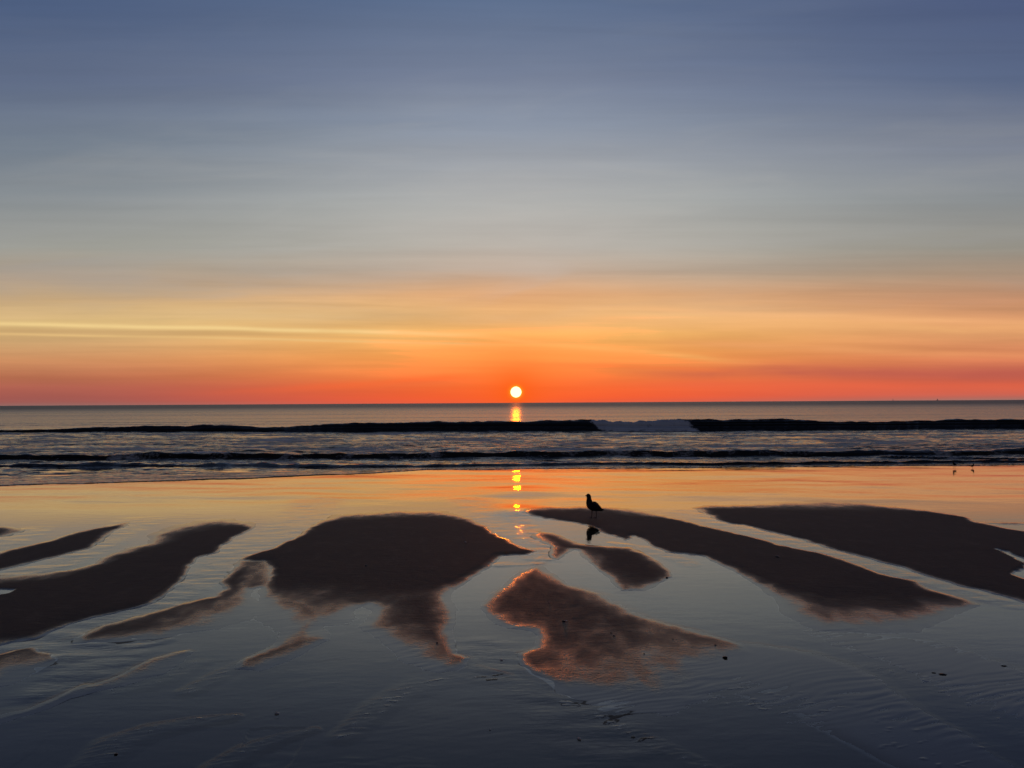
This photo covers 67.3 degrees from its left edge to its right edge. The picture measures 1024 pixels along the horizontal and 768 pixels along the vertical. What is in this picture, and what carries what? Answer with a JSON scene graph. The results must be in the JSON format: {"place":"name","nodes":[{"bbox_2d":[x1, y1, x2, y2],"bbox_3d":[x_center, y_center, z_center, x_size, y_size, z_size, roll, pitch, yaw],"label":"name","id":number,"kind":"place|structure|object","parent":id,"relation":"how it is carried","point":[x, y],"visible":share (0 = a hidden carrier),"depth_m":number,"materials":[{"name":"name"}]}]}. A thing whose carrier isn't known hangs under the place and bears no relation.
{"place":"outdoors","nodes":[
{"label":"outdoors","id":0,"kind":"place"},
{"bbox_2d":[0,500,1023,767],"bbox_3d":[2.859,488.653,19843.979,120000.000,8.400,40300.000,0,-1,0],"label":"beach","id":1,"kind":"structure","parent":0,"point":[322,636],"depth_m":5.38,"materials":[{"name":"sand"}]},
{"bbox_2d":[585,494,603,517],"bbox_3d":[1.202,1.787,11.229,0.151,0.349,0.374,1,-2,-39],"label":"gull","id":2,"kind":"object","parent":1,"relation":"on","point":[591,505],"visible":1,"depth_m":11.21,"materials":[{"name":"black"}]},
{"bbox_2d":[0,400,1023,485],"bbox_3d":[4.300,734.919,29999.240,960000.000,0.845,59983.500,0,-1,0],"label":"sea","id":3,"kind":"structure","parent":0,"point":[146,443],"depth_m":41.08,"materials":[{"name":"liquid"}]},
{"bbox_2d":[0,457,1023,631],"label":"tidal water","id":4,"kind":"structure","parent":0,"point":[39,513],"depth_m":13.99,"materials":[{"name":"orange liquid"}]},
{"bbox_2d":[0,0,1023,405],"label":"sky","id":5,"kind":"structure","parent":0,"point":[203,202],"materials":[{"name":"blue"}]},
{"bbox_2d":[511,387,520,396],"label":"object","id":6,"kind":"object","parent":5,"relation":"in","point":[515,391],"visible":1,"depth_m":19896.94,"materials":[{"name":"white"}]}
]}

